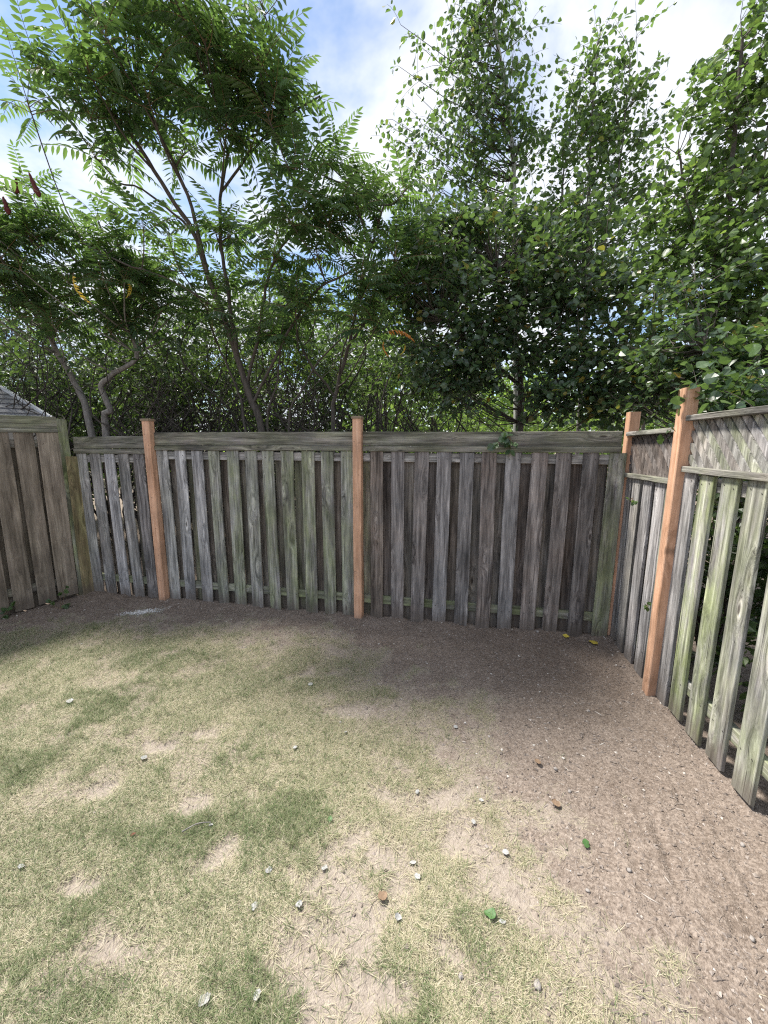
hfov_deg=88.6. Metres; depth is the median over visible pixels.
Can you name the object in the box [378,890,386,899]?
brown leaf
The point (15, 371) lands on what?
sapling
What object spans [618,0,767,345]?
broadleaf tree
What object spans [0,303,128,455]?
sapling
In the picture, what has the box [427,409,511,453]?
distant shrub
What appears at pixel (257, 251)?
background tree
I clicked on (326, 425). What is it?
understory bush
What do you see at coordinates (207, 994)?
dead leaf
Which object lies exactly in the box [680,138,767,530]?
background tree
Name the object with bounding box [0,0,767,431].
sky
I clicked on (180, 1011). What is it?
lawn grass
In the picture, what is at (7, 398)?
garden shed
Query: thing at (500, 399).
woods
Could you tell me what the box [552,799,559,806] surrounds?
brown leaf
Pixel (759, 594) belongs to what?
shade shrub
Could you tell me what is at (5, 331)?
understory bush
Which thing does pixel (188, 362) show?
sapling
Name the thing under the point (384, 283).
sumac tree
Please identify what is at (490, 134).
poplar tree
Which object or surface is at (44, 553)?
brown fence
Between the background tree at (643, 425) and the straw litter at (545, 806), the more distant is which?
the background tree at (643, 425)
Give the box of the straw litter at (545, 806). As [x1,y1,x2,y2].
[1,600,767,1023]
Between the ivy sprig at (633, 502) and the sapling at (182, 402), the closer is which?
the ivy sprig at (633, 502)
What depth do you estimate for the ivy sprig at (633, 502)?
3.33 m
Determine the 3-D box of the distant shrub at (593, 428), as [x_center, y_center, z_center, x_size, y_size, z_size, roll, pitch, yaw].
[5.695,-1.342,9.934,2.906,3.612,2.497,7,12,34]
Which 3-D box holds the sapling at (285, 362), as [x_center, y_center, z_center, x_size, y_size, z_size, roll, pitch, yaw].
[-2.156,-1.374,6.707,3.617,4.311,1.793,4,10,21]
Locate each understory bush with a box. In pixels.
[0,308,98,439]
[16,304,185,538]
[93,332,254,522]
[179,348,305,501]
[257,357,386,475]
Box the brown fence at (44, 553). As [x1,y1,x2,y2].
[0,415,93,616]
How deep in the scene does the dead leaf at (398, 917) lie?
1.56 m
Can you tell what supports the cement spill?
on the ground at (590, 766)
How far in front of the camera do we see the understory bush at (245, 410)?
8.04 m
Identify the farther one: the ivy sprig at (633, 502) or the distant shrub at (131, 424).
the distant shrub at (131, 424)
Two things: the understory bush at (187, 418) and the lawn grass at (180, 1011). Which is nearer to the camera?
the lawn grass at (180, 1011)
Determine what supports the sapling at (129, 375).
on the ground at (590, 766)
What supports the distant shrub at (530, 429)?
on the ground at (590, 766)
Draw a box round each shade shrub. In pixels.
[680,475,767,674]
[720,501,767,711]
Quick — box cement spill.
[120,607,168,616]
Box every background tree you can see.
[0,262,98,405]
[67,277,197,433]
[150,289,272,423]
[194,261,347,506]
[221,236,333,431]
[259,269,395,431]
[314,250,400,431]
[320,267,450,431]
[388,225,501,431]
[588,165,743,430]
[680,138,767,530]
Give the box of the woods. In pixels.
[3,332,710,484]
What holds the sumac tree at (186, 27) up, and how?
on the ground at (590, 766)
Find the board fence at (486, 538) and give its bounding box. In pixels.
[73,416,626,636]
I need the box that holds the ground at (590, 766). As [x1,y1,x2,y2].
[0,450,767,1023]
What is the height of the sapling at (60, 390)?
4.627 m
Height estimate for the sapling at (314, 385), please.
4.534 m
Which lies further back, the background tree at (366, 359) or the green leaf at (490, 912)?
the background tree at (366, 359)
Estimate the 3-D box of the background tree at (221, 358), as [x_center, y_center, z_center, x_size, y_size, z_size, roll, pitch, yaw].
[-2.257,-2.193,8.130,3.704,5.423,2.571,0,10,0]
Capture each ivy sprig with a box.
[626,497,637,505]
[644,602,650,611]
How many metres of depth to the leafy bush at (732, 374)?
3.45 m
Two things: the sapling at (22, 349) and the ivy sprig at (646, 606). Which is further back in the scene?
the sapling at (22, 349)
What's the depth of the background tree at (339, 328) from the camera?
8.24 m
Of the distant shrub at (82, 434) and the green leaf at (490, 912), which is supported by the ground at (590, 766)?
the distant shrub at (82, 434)
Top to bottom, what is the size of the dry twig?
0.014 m
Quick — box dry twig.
[182,822,210,831]
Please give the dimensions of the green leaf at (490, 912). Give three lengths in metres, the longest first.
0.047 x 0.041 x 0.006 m
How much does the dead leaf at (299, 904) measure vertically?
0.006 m
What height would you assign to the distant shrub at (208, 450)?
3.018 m
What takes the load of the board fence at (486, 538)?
on the ground at (590, 766)
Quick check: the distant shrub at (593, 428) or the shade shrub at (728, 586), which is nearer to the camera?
the shade shrub at (728, 586)
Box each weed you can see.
[0,601,15,618]
[46,586,70,608]
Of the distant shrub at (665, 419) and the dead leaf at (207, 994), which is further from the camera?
the distant shrub at (665, 419)
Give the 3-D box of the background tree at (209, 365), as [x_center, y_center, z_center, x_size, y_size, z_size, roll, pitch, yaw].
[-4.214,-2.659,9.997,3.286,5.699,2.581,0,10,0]
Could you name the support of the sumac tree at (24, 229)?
on the ground at (590, 766)
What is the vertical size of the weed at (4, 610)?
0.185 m
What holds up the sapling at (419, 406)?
on the ground at (590, 766)
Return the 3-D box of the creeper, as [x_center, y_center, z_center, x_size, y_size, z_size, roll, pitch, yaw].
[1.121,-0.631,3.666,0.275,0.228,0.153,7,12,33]
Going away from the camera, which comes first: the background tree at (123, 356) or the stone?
the stone
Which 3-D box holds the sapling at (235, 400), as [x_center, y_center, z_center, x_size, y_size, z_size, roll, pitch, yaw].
[-1.915,-1.288,6.234,3.018,4.310,2.171,-3,10,-18]
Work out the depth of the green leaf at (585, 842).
1.87 m
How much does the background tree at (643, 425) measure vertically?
7.506 m
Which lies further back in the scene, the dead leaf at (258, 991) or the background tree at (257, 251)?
the background tree at (257, 251)
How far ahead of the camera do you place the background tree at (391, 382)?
8.59 m
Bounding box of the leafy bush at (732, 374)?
[593,245,767,645]
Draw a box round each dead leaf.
[198,992,210,1005]
[253,988,260,1000]
[296,900,301,907]
[395,913,401,919]
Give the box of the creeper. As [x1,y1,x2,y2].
[487,432,517,456]
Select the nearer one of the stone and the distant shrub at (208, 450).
the stone
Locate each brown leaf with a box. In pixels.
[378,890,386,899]
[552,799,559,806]
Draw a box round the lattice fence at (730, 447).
[607,387,767,807]
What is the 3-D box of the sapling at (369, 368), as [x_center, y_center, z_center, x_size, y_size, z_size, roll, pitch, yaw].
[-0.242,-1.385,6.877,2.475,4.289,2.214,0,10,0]
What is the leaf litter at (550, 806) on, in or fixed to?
on the ground at (590, 766)
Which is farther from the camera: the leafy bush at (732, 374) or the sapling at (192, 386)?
the sapling at (192, 386)
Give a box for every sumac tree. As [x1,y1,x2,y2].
[0,0,372,543]
[0,139,239,436]
[250,81,467,452]
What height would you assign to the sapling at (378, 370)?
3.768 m
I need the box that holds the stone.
[533,978,540,991]
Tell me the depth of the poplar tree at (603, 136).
5.32 m
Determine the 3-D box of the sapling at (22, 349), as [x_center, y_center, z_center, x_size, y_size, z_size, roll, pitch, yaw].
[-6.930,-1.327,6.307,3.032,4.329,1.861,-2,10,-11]
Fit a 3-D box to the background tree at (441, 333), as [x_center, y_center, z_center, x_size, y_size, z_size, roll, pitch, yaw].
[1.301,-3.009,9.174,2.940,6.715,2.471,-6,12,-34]
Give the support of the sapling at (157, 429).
on the ground at (590, 766)
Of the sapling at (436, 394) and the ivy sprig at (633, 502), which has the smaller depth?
the ivy sprig at (633, 502)
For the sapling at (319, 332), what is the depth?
6.89 m
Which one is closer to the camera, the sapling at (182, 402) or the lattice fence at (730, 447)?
the lattice fence at (730, 447)
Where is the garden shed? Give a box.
[0,385,51,439]
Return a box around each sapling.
[0,282,173,507]
[0,284,95,449]
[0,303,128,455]
[0,311,56,396]
[38,310,197,556]
[58,287,256,561]
[78,327,205,544]
[103,305,273,538]
[120,290,283,542]
[140,257,366,557]
[145,286,333,547]
[210,268,396,485]
[228,306,407,495]
[301,305,436,452]
[323,290,503,452]
[354,315,455,431]
[385,324,521,453]
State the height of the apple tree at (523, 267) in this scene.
5.234 m
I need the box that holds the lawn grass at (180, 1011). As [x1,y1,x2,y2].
[0,607,765,1023]
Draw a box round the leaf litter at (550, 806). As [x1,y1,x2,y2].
[2,600,763,1019]
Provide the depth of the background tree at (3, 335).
9.26 m
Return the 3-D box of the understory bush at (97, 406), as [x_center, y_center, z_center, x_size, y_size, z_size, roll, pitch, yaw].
[-5.501,-1.536,7.490,3.451,4.336,2.178,-3,10,-16]
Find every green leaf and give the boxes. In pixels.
[484,907,495,918]
[582,838,589,847]
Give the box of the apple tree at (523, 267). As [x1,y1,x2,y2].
[366,148,679,453]
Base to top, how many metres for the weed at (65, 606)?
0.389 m
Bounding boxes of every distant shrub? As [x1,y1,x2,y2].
[4,358,120,505]
[97,382,191,505]
[183,411,258,514]
[363,409,458,452]
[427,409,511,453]
[497,392,606,454]
[565,412,675,490]
[621,406,716,511]
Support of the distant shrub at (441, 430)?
on the ground at (590, 766)
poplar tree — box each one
[369,0,580,431]
[499,0,682,453]

